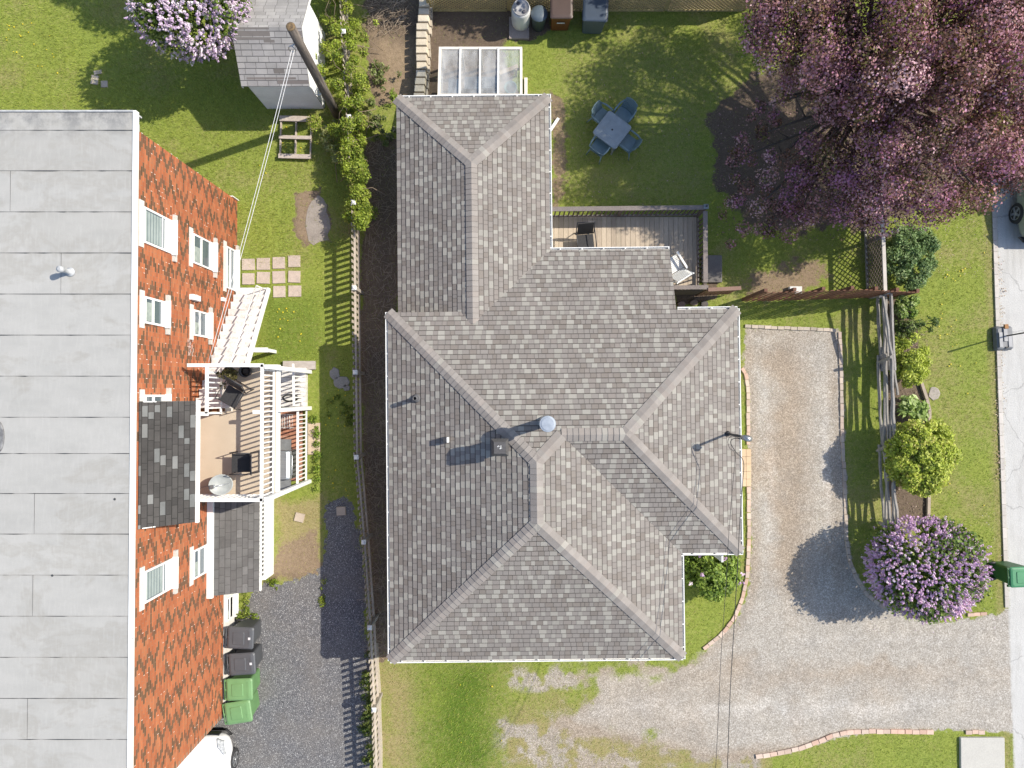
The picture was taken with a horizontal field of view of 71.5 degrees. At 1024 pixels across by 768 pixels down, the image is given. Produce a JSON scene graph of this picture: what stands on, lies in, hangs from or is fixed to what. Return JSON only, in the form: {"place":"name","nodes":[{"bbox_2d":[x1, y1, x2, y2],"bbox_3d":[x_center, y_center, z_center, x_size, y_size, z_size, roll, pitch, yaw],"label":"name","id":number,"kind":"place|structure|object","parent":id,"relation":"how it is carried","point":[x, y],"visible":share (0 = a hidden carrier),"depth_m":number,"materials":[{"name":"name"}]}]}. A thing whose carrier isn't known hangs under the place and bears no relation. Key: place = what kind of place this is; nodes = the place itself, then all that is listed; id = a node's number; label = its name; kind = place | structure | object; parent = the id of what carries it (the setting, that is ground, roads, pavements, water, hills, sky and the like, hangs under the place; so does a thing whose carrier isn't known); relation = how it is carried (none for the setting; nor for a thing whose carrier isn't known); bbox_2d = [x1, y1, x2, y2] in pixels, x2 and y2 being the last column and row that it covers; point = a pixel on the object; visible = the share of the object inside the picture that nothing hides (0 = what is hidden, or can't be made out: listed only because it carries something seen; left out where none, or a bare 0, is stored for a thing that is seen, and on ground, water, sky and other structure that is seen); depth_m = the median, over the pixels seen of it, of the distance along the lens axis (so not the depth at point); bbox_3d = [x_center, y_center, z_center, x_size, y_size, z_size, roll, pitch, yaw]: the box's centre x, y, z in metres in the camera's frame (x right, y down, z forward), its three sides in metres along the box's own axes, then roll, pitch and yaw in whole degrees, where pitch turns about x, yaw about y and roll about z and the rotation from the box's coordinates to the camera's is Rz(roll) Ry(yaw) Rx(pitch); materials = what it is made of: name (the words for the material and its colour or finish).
{"place":"outdoors","nodes":[
{"label":"outdoors","id":0,"kind":"place"},
{"bbox_2d":[213,496,371,767],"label":"side driveway","id":1,"kind":"structure","parent":0,"point":[311,666],"depth_m":21.86,"materials":[{"name":"gravel"}]},
{"bbox_2d":[177,728,238,767],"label":"parked car","id":2,"kind":"object","parent":1,"relation":"on","point":[214,748],"visible":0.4,"depth_m":21.05,"materials":[{"name":"white paint"}]},
{"bbox_2d":[222,689,259,724],"bbox_3d":[-8.045,9.631,21.304,0.835,1.074,0.640,-9,89,0],"label":"wheeled bin","id":3,"kind":"object","parent":1,"relation":"on","point":[241,711],"visible":0.74,"depth_m":20.79,"materials":[{"name":"plastic"}]},
{"bbox_2d":[224,668,259,700],"bbox_3d":[-8.019,8.963,21.315,0.835,1.074,0.640,-2,89,0],"label":"wheeled bin","id":4,"kind":"object","parent":1,"relation":"on","point":[240,687],"visible":0.77,"depth_m":20.80,"materials":[{"name":"plastic"}]},
{"bbox_2d":[225,618,260,648],"bbox_3d":[-7.997,7.458,21.340,0.835,1.074,0.640,2,89,0],"label":"wheeled bin","id":5,"kind":"object","parent":1,"relation":"on","point":[244,633],"visible":1,"depth_m":20.83,"materials":[{"name":"plastic"}]},
{"bbox_2d":[226,643,262,675],"bbox_3d":[-7.945,8.220,21.328,0.835,1.074,0.640,-4,89,0],"label":"wheeled bin","id":6,"kind":"object","parent":1,"relation":"on","point":[244,661],"visible":0.78,"depth_m":20.81,"materials":[{"name":"plastic"}]},
{"bbox_2d":[235,592,258,621],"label":"wild plant","id":7,"kind":"object","parent":1,"relation":"on","point":[245,611],"visible":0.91,"depth_m":21.78,"materials":[{"name":"green plant"}]},
{"bbox_2d":[0,0,1014,767],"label":"lawn","id":8,"kind":"structure","parent":0,"point":[594,746],"depth_m":22.06,"materials":[{"name":"plant"}]},
{"bbox_2d":[0,110,239,767],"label":"brick building","id":9,"kind":"structure","parent":8,"relation":"on","point":[119,250],"depth_m":16.07,"materials":[{"name":"brick"}]},
{"bbox_2d":[139,290,170,334],"bbox_3d":[-8.475,-1.717,16.951,0.170,1.355,0.970,0,89,0],"label":"window","id":10,"kind":"structure","parent":9,"relation":"in","point":[152,311],"depth_m":16.95,"materials":[{"name":"white paint"}]},
{"bbox_2d":[139,388,171,400],"bbox_3d":[-8.475,0.626,16.965,0.170,1.384,1.082,0,89,0],"label":"window","id":11,"kind":"structure","parent":9,"relation":"in","point":[168,396],"depth_m":17.00,"materials":[{"name":"white paint"}]},
{"bbox_2d":[138,199,177,261],"bbox_3d":[-8.475,-3.680,17.114,0.170,1.731,1.179,0,89,0],"label":"window","id":12,"kind":"structure","parent":9,"relation":"in","point":[160,232],"depth_m":17.09,"materials":[{"name":"white paint"}]},
{"bbox_2d":[139,549,178,611],"bbox_3d":[-8.475,4.727,17.146,0.170,1.747,1.094,0,89,0],"label":"window","id":13,"kind":"structure","parent":9,"relation":"in","point":[163,577],"depth_m":17.13,"materials":[{"name":"white paint"}]},
{"bbox_2d":[189,543,207,585],"bbox_3d":[-8.475,4.849,19.409,0.170,1.203,1.124,0,89,0],"label":"window","id":14,"kind":"structure","parent":9,"relation":"in","point":[198,557],"depth_m":19.27,"materials":[{"name":"white paint"}]},
{"bbox_2d":[189,304,213,344],"bbox_3d":[-8.475,-1.640,19.459,0.170,1.302,1.039,0,89,0],"label":"window","id":15,"kind":"structure","parent":9,"relation":"in","point":[201,323],"depth_m":19.52,"materials":[{"name":"white paint"}]},
{"bbox_2d":[189,227,217,277],"bbox_3d":[-8.475,-3.621,19.601,0.170,1.651,1.137,0,89,0],"label":"window","id":16,"kind":"structure","parent":9,"relation":"in","point":[202,252],"depth_m":19.64,"materials":[{"name":"white paint"}]},
{"bbox_2d":[223,240,239,294],"bbox_3d":[-8.475,-3.488,21.534,0.170,1.063,1.597,0,89,0],"label":"window","id":17,"kind":"structure","parent":9,"relation":"in","point":[230,256],"depth_m":21.47,"materials":[{"name":"white paint"}]},
{"bbox_2d":[226,593,238,621],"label":"window","id":18,"kind":"structure","parent":9,"relation":"in","point":[235,597],"depth_m":21.67,"materials":[{"name":"white paint"}]},
{"bbox_2d":[206,497,273,598],"bbox_3d":[-7.868,4.484,20.909,1.300,2.140,3.034,0,89,0],"label":"basement entry","id":19,"kind":"object","parent":9,"relation":"attached to","point":[240,543],"visible":0.88,"depth_m":20.20,"materials":[{"name":"grey"}]},
{"bbox_2d":[187,363,311,501],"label":"balcony","id":20,"kind":"structure","parent":9,"relation":"attached to","point":[253,425],"depth_m":19.07,"materials":[{"name":"white paint"}]},
{"bbox_2d":[208,474,232,494],"bbox_3d":[-7.666,2.650,18.759,0.611,0.600,0.549,-8,89,0],"label":"satellite dish","id":21,"kind":"object","parent":20,"relation":"on","point":[220,484],"visible":1,"depth_m":18.69,"materials":[{"name":"metal"}]},
{"bbox_2d":[215,367,237,389],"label":"potted plant","id":22,"kind":"object","parent":20,"relation":"on","point":[230,372],"visible":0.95,"depth_m":18.71,"materials":[{"name":"green plant"}]},
{"bbox_2d":[215,375,253,409],"bbox_3d":[-7.310,0.238,18.619,0.588,0.969,0.748,30,89,0],"label":"patio chair","id":23,"kind":"object","parent":20,"relation":"on","point":[231,396],"visible":0.99,"depth_m":18.68,"materials":[{"name":"black fabric"}]},
{"bbox_2d":[229,451,259,475],"bbox_3d":[-7.006,2.071,18.589,0.748,0.969,0.588,0,89,0],"label":"patio chair","id":24,"kind":"object","parent":20,"relation":"on","point":[241,462],"visible":0.9,"depth_m":18.66,"materials":[{"name":"metal"}]},
{"bbox_2d":[124,0,252,65],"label":"lilac bush","id":25,"kind":"object","parent":8,"relation":"on","point":[165,17],"visible":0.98,"depth_m":19.18,"materials":[{"name":"purple plant"}]},
{"bbox_2d":[196,285,276,407],"bbox_3d":[-7.886,-1.157,20.597,1.228,2.950,3.656,0,89,0],"label":"outdoor stair","id":26,"kind":"object","parent":8,"relation":"on","point":[237,340],"visible":0.69,"depth_m":20.69,"materials":[{"name":"white paint"}]},
{"bbox_2d":[242,273,254,284],"bbox_3d":[-8.174,-3.260,22.055,0.387,0.065,0.371,0,89,0],"label":"paving stone","id":27,"kind":"object","parent":8,"relation":"on","point":[248,278],"visible":1,"depth_m":22.02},
{"bbox_2d":[257,258,269,269],"bbox_3d":[-7.713,-3.724,22.062,0.420,0.065,0.389,-1,89,0],"label":"paving stone","id":28,"kind":"object","parent":8,"relation":"on","point":[264,263],"visible":1,"depth_m":22.03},
{"bbox_2d":[257,272,269,283],"bbox_3d":[-7.711,-3.293,22.055,0.415,0.065,0.381,2,89,0],"label":"paving stone","id":29,"kind":"object","parent":8,"relation":"on","point":[261,276],"visible":1,"depth_m":22.02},
{"bbox_2d":[272,271,284,283],"bbox_3d":[-7.231,-3.310,22.055,0.403,0.065,0.399,-2,89,0],"label":"paving stone","id":30,"kind":"object","parent":8,"relation":"on","point":[278,277],"visible":1,"depth_m":22.02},
{"bbox_2d":[232,0,324,108],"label":"garden shed","id":31,"kind":"structure","parent":8,"relation":"on","point":[263,41],"depth_m":20.04,"materials":[{"name":"wood"}]},
{"bbox_2d":[273,286,285,297],"bbox_3d":[-7.212,-2.862,22.048,0.388,0.065,0.370,-1,89,0],"label":"paving stone","id":32,"kind":"object","parent":8,"relation":"on","point":[278,291],"visible":1,"depth_m":22.02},
{"bbox_2d":[288,271,300,282],"bbox_3d":[-6.752,-3.326,22.056,0.386,0.065,0.384,2,89,0],"label":"paving stone","id":33,"kind":"object","parent":8,"relation":"on","point":[293,276],"visible":1,"depth_m":22.02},
{"bbox_2d":[288,286,300,296],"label":"paving stone","id":34,"kind":"object","parent":8,"relation":"on","point":[293,292],"visible":1,"depth_m":22.02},
{"bbox_2d":[278,115,311,158],"bbox_3d":[-6.706,-7.627,22.044,1.000,0.170,1.325,2,89,0],"label":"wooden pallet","id":35,"kind":"object","parent":8,"relation":"on","point":[295,119],"visible":0.82,"depth_m":21.97,"materials":[{"name":"brown wood"}]},
{"bbox_2d":[280,361,319,483],"bbox_3d":[-7.218,1.129,21.435,2.584,1.199,3.693,0,89,0],"label":"ground porch","id":36,"kind":"object","parent":8,"relation":"on","point":[294,386],"visible":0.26,"depth_m":21.80,"materials":[{"name":"paint"}]},
{"bbox_2d":[280,439,295,489],"bbox_3d":[-6.786,2.407,21.383,0.584,0.940,1.520,0,89,0],"label":"barbecue","id":37,"kind":"object","parent":36,"relation":"on","point":[287,462],"visible":0.64,"depth_m":21.09,"materials":[{"name":"silver metal"}]},
{"bbox_2d":[286,22,341,118],"bbox_3d":[-5.361,-8.319,19.488,0.539,5.719,0.394,29,89,0],"label":"utility pole","id":38,"kind":"object","parent":8,"relation":"on","point":[306,56],"visible":0.99,"depth_m":18.71,"materials":[{"name":"brown wood"}]},
{"bbox_2d":[208,50,291,361],"bbox_3d":[-6.581,-4.378,17.805,0.014,0.872,7.981,17,89,0],"label":"clothesline","id":39,"kind":"object","parent":38,"relation":"attached to","point":[250,210],"visible":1,"depth_m":17.90,"materials":[{"name":"fabric"}]},
{"bbox_2d":[211,50,294,361],"bbox_3d":[-6.510,-4.378,17.805,0.014,0.872,7.979,17,89,0],"label":"clothesline","id":40,"kind":"object","parent":38,"relation":"attached to","point":[253,209],"visible":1,"depth_m":17.90,"materials":[{"name":"fabric"}]},
{"bbox_2d":[309,414,322,491],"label":"wild plant","id":41,"kind":"object","parent":8,"relation":"on","point":[317,452],"visible":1,"depth_m":21.85,"materials":[{"name":"green plant"}]},
{"bbox_2d":[319,120,339,162],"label":"wild plant","id":42,"kind":"object","parent":8,"relation":"on","point":[327,140],"visible":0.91,"depth_m":21.62,"materials":[{"name":"green plant"}]},
{"bbox_2d":[325,394,354,426],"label":"wild plant","id":43,"kind":"object","parent":8,"relation":"on","point":[346,407],"visible":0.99,"depth_m":21.92,"materials":[{"name":"green plant"}]},
{"bbox_2d":[334,377,349,388],"bbox_3d":[-5.266,-0.042,22.004,0.504,0.060,0.378,0,89,0],"label":"flat stone","id":44,"kind":"object","parent":8,"relation":"on","point":[340,382],"visible":1,"depth_m":21.97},
{"bbox_2d":[339,0,382,767],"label":"picket fence","id":45,"kind":"object","parent":8,"relation":"on","point":[367,536],"visible":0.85,"depth_m":21.21,"materials":[{"name":"white paint"}]},
{"bbox_2d":[304,0,393,233],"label":"climbing vine","id":46,"kind":"object","parent":45,"relation":"attached to","point":[356,173],"visible":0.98,"depth_m":21.04,"materials":[{"name":"green plant"}]},
{"bbox_2d":[356,650,374,764],"bbox_3d":[-4.451,10.223,21.692,0.576,0.401,4.165,0,89,0],"label":"wild plant","id":47,"kind":"object","parent":8,"relation":"on","point":[364,728],"visible":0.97,"depth_m":21.67,"materials":[{"name":"green plant"}]},
{"bbox_2d":[376,643,382,767],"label":"lawn edging","id":48,"kind":"object","parent":8,"relation":"on","point":[379,682],"visible":0.48,"depth_m":21.80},
{"bbox_2d":[365,98,396,146],"bbox_3d":[-4.133,-8.046,21.915,1.458,0.508,0.911,41,89,1],"label":"wild plant","id":49,"kind":"object","parent":8,"relation":"on","point":[377,118],"visible":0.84,"depth_m":21.84,"materials":[{"name":"green plant"}]},
{"bbox_2d":[550,0,572,30],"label":"wheeled bin","id":50,"kind":"object","parent":8,"relation":"on","point":[561,14],"visible":1,"depth_m":21.20,"materials":[{"name":"plastic"}]},
{"bbox_2d":[384,93,751,664],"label":"house","id":51,"kind":"structure","parent":8,"relation":"on","point":[563,424],"depth_m":19.10,"materials":[{"name":"tile"}]},
{"bbox_2d":[715,436,746,767],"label":"service wire","id":52,"kind":"object","parent":51,"relation":"attached to","point":[725,595],"visible":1,"depth_m":17.77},
{"bbox_2d":[727,438,743,767],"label":"service wire","id":53,"kind":"object","parent":51,"relation":"attached to","point":[735,596],"visible":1,"depth_m":17.70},
{"bbox_2d":[426,0,750,11],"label":"lattice fence","id":54,"kind":"object","parent":8,"relation":"on","point":[666,4],"visible":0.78,"depth_m":21.89,"materials":[{"name":"wood"}]},
{"bbox_2d":[582,0,608,33],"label":"wheeled bin","id":55,"kind":"object","parent":8,"relation":"on","point":[594,16],"visible":1,"depth_m":21.14,"materials":[{"name":"plastic"}]},
{"bbox_2d":[586,136,610,164],"bbox_3d":[2.656,-7.198,21.687,0.616,0.880,0.608,36,89,1],"label":"garden chair","id":56,"kind":"object","parent":8,"relation":"on","point":[599,147],"visible":0.98,"depth_m":21.70,"materials":[{"name":"blue plastic"}]},
{"bbox_2d":[586,100,613,123],"bbox_3d":[2.698,-8.197,21.702,0.608,0.879,0.616,36,89,-2],"label":"garden chair","id":57,"kind":"object","parent":8,"relation":"on","point":[598,112],"visible":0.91,"depth_m":21.64,"materials":[{"name":"blue plastic"}]},
{"bbox_2d":[593,111,630,154],"bbox_3d":[3.020,-7.655,21.770,0.870,0.720,0.870,37,89,1],"label":"patio table","id":58,"kind":"object","parent":8,"relation":"on","point":[611,129],"visible":0.98,"depth_m":21.42,"materials":[{"name":"blue plastic"}]},
{"bbox_2d":[613,97,637,122],"bbox_3d":[3.446,-8.269,21.705,0.616,0.880,0.608,39,89,1],"label":"garden chair","id":59,"kind":"object","parent":8,"relation":"on","point":[626,111],"visible":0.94,"depth_m":21.62,"materials":[{"name":"blue plastic"}]},
{"bbox_2d":[614,130,642,160],"bbox_3d":[3.581,-7.321,21.689,0.608,0.880,0.616,38,89,1],"label":"garden chair","id":60,"kind":"object","parent":8,"relation":"on","point":[628,144],"visible":0.95,"depth_m":21.70,"materials":[{"name":"blue plastic"}]},
{"bbox_2d":[552,204,708,295],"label":"wooden deck","id":61,"kind":"structure","parent":8,"relation":"on","point":[679,233],"depth_m":21.70,"materials":[{"name":"wood"}]},
{"bbox_2d":[574,221,596,246],"bbox_3d":[2.197,-4.362,21.216,0.588,0.969,0.748,-5,89,0],"label":"patio chair","id":62,"kind":"object","parent":61,"relation":"on","point":[586,239],"visible":0.75,"depth_m":21.25,"materials":[{"name":"metal"}]},
{"bbox_2d":[670,251,693,283],"bbox_3d":[4.879,-3.429,21.260,0.640,0.852,0.826,-32,89,-1],"label":"slatted chair","id":63,"kind":"object","parent":61,"relation":"on","point":[680,275],"visible":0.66,"depth_m":21.14,"materials":[{"name":"white paint"}]},
{"bbox_2d":[696,286,740,295],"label":"garden gate","id":64,"kind":"structure","parent":61,"relation":"attached to","point":[719,290],"depth_m":20.81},
{"bbox_2d":[701,255,721,282],"bbox_3d":[6.173,-3.558,21.987,0.640,0.090,0.850,0,89,0],"label":"deck step","id":65,"kind":"object","parent":8,"relation":"on","point":[714,268],"visible":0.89,"depth_m":21.94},
{"bbox_2d":[684,555,744,602],"bbox_3d":[5.997,5.685,21.284,2.032,1.450,1.691,0,89,0],"label":"bush","id":66,"kind":"object","parent":8,"relation":"on","point":[705,575],"visible":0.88,"depth_m":20.97,"materials":[{"name":"green plant"}]},
{"bbox_2d":[703,487,750,649],"bbox_3d":[6.945,5.763,21.904,0.837,0.103,5.207,16,89,0],"label":"brick edging","id":67,"kind":"object","parent":8,"relation":"on","point":[741,600],"visible":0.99,"depth_m":21.86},
{"bbox_2d":[741,368,749,444],"bbox_3d":[7.272,0.675,21.989,0.233,0.100,2.394,-4,89,0],"label":"brick edging","id":68,"kind":"object","parent":8,"relation":"on","point":[743,370],"visible":0.86,"depth_m":21.95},
{"bbox_2d":[742,449,750,485],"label":"doorstep paving","id":69,"kind":"structure","parent":8,"relation":"on","point":[746,478],"depth_m":21.91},
{"bbox_2d":[565,49,1006,632],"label":"leaf litter","id":70,"kind":"object","parent":8,"relation":"on","point":[817,239],"visible":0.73,"depth_m":22.06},
{"bbox_2d":[745,324,835,331],"bbox_3d":[8.620,-1.726,22.029,2.812,0.102,0.116,3,89,0],"label":"brick edging","id":71,"kind":"object","parent":8,"relation":"on","point":[792,328],"visible":1,"depth_m":21.99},
{"bbox_2d":[742,286,919,301],"bbox_3d":[9.626,-2.694,21.068,4.992,2.059,0.130,-2,89,0],"label":"picket screen","id":72,"kind":"object","parent":8,"relation":"on","point":[859,293],"visible":0.89,"depth_m":20.93,"materials":[{"name":"wood"}]},
{"bbox_2d":[838,332,884,608],"bbox_3d":[10.391,2.717,21.959,0.903,0.094,8.636,-9,89,0],"label":"brick edging","id":73,"kind":"object","parent":8,"relation":"on","point":[862,587],"visible":0.99,"depth_m":21.92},
{"bbox_2d":[863,179,889,298],"bbox_3d":[11.003,-4.413,21.544,0.201,1.165,3.537,-2,89,0],"label":"lattice fence","id":74,"kind":"object","parent":8,"relation":"on","point":[882,246],"visible":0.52,"depth_m":21.43,"materials":[{"name":"brown wood"}]},
{"bbox_2d":[876,293,900,530],"bbox_3d":[11.215,0.796,21.419,0.765,1.185,7.231,0,89,0],"label":"split rail fence","id":75,"kind":"object","parent":8,"relation":"on","point":[886,353],"visible":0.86,"depth_m":21.34,"materials":[{"name":"grey wood"}]},
{"bbox_2d":[886,223,941,291],"bbox_3d":[12.076,-3.801,21.589,1.768,1.154,2.154,0,89,0],"label":"garden bush","id":76,"kind":"object","parent":8,"relation":"on","point":[923,241],"visible":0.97,"depth_m":21.30,"materials":[{"name":"green plant"}]},
{"bbox_2d":[861,514,994,624],"bbox_3d":[11.982,5.329,20.579,3.608,2.872,3.137,0,89,0],"label":"lilac bush","id":77,"kind":"object","parent":8,"relation":"on","point":[960,559],"visible":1,"depth_m":19.84,"materials":[{"name":"purple plant"}]},
{"bbox_2d":[916,315,939,335],"bbox_3d":[12.642,-1.849,21.722,0.772,0.824,0.561,21,89,0],"label":"young tree","id":78,"kind":"object","parent":8,"relation":"on","point":[934,321],"visible":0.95,"depth_m":21.54,"materials":[{"name":"green plant"}]},
{"bbox_2d":[959,736,1004,767],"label":"concrete slab","id":79,"kind":"structure","parent":8,"relation":"on","point":[981,752],"depth_m":21.73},
{"bbox_2d":[986,561,1023,587],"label":"wheeled bin","id":80,"kind":"object","parent":8,"relation":"on","point":[1011,574],"visible":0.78,"depth_m":21.09,"materials":[{"name":"plastic"}]},
{"bbox_2d":[509,17,528,39],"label":"base slab","id":81,"kind":"structure","parent":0,"point":[514,34],"depth_m":22.11,"materials":[{"name":"grey concrete"}]},
{"bbox_2d":[511,0,530,30],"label":"plastic drum","id":82,"kind":"object","parent":81,"relation":"on","point":[520,16],"visible":1,"depth_m":21.28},
{"bbox_2d":[269,0,990,661],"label":"bare soil","id":83,"kind":"structure","parent":0,"point":[471,30],"depth_m":22.11,"materials":[{"name":"soil"}]},
{"bbox_2d":[306,195,330,244],"bbox_3d":[-6.022,-5.087,22.096,0.779,0.042,1.564,0,89,0],"label":"flat stone","id":84,"kind":"object","parent":83,"relation":"on","point":[319,228],"visible":1,"depth_m":22.07,"materials":[{"name":"stone"}]},
{"bbox_2d":[363,59,401,92],"bbox_3d":[-4.024,-9.595,21.994,1.056,0.461,0.881,44,89,1],"label":"wild plant","id":85,"kind":"object","parent":83,"relation":"on","point":[380,66],"visible":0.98,"depth_m":21.93,"materials":[{"name":"green plant"}]},
{"bbox_2d":[358,0,411,659],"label":"dead stalks","id":86,"kind":"object","parent":83,"relation":"on","point":[390,299],"visible":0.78,"depth_m":21.93,"materials":[{"name":"plant"}]},
{"bbox_2d":[413,0,433,94],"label":"stone wall","id":87,"kind":"structure","parent":83,"relation":"on","point":[424,26],"depth_m":21.77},
{"bbox_2d":[448,79,458,93],"bbox_3d":[-1.758,-8.949,21.861,0.349,0.580,0.611,0,89,0],"label":"plant tub","id":88,"kind":"object","parent":83,"relation":"on","point":[453,86],"visible":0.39,"depth_m":21.57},
{"bbox_2d":[464,77,478,90],"bbox_3d":[-1.221,-9.115,21.839,0.444,0.630,0.366,0,89,0],"label":"plant tub","id":89,"kind":"object","parent":83,"relation":"on","point":[471,83],"visible":0.71,"depth_m":21.52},
{"bbox_2d":[437,47,522,96],"bbox_3d":[-0.923,-9.079,21.341,2.454,1.724,1.643,0,89,0],"label":"lean to greenhouse","id":90,"kind":"object","parent":83,"relation":"on","point":[480,49],"visible":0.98,"depth_m":20.79,"materials":[{"name":"white paint"}]},
{"bbox_2d":[481,77,496,90],"bbox_3d":[-0.679,-9.123,21.839,0.493,0.630,0.350,0,89,0],"label":"plant tub","id":91,"kind":"object","parent":83,"relation":"on","point":[488,83],"visible":0.64,"depth_m":21.52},
{"bbox_2d":[504,81,516,93],"bbox_3d":[-0.049,-8.993,21.852,0.400,0.600,0.394,0,89,0],"label":"plant tub","id":92,"kind":"object","parent":83,"relation":"on","point":[510,87],"visible":0.86,"depth_m":21.69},
{"bbox_2d":[531,5,547,31],"bbox_3d":[0.820,-11.172,21.793,0.520,0.790,0.520,0,89,0],"label":"dustbin","id":93,"kind":"object","parent":83,"relation":"on","point":[539,14],"visible":1,"depth_m":21.43,"materials":[{"name":"plastic"}]},
{"bbox_2d":[718,0,1023,249],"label":"flowering tree","id":94,"kind":"object","parent":83,"relation":"on","point":[875,79],"visible":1,"depth_m":17.26,"materials":[{"name":"purple plant"}]},
{"bbox_2d":[893,293,920,318],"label":"garden bush","id":95,"kind":"object","parent":83,"relation":"on","point":[903,306],"visible":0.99,"depth_m":21.48,"materials":[{"name":"green plant"}]},
{"bbox_2d":[894,317,921,343],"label":"sparse shrub","id":96,"kind":"object","parent":83,"relation":"on","point":[904,328],"visible":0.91,"depth_m":21.57,"materials":[{"name":"green plant"}]},
{"bbox_2d":[889,330,932,388],"bbox_3d":[11.988,-0.754,21.586,1.294,1.060,1.704,-27,89,0],"label":"garden bush","id":97,"kind":"object","parent":83,"relation":"on","point":[915,364],"visible":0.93,"depth_m":21.32,"materials":[{"name":"green plant"}]},
{"bbox_2d":[896,394,929,423],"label":"broadleaf plant","id":98,"kind":"object","parent":83,"relation":"on","point":[912,407],"visible":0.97,"depth_m":21.47,"materials":[{"name":"green plant"}]},
{"bbox_2d":[883,416,962,497],"bbox_3d":[12.014,2.151,21.048,2.232,2.039,2.401,0,89,0],"label":"garden bush","id":99,"kind":"object","parent":83,"relation":"on","point":[921,463],"visible":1,"depth_m":20.43,"materials":[{"name":"green plant"}]},
{"bbox_2d":[919,383,930,519],"bbox_3d":[12.821,2.073,21.919,0.293,0.100,4.249,-2,89,0],"label":"bed edging","id":100,"kind":"object","parent":83,"relation":"on","point":[926,399],"visible":0.44,"depth_m":21.89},
{"bbox_2d":[549,325,1011,766],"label":"gravel driveway","id":101,"kind":"structure","parent":0,"point":[803,672],"depth_m":21.87,"materials":[{"name":"gravel"}]},
{"bbox_2d":[755,728,933,758],"bbox_3d":[10.174,10.868,21.814,5.505,0.113,0.487,-8,89,0],"label":"brick edging","id":102,"kind":"object","parent":101,"relation":"on","point":[837,734],"visible":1,"depth_m":21.77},
{"bbox_2d":[994,5,1023,767],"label":"road","id":103,"kind":"structure","parent":0,"point":[1010,243],"depth_m":21.98,"materials":[{"name":"asphalt"}]},
{"bbox_2d":[990,155,1008,607],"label":"kerb","id":104,"kind":"structure","parent":103,"relation":"on","point":[1000,404],"depth_m":21.96,"materials":[{"name":"concrete"}]},
{"bbox_2d":[992,324,1023,350],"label":"pole base","id":105,"kind":"object","parent":103,"relation":"on","point":[1002,336],"visible":1,"depth_m":21.82,"materials":[{"name":"grey metal"}]},
{"bbox_2d":[1009,118,1023,242],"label":"parked car","id":106,"kind":"object","parent":103,"relation":"on","point":[1016,213],"visible":0.5,"depth_m":21.64,"materials":[{"name":"grey paint"}]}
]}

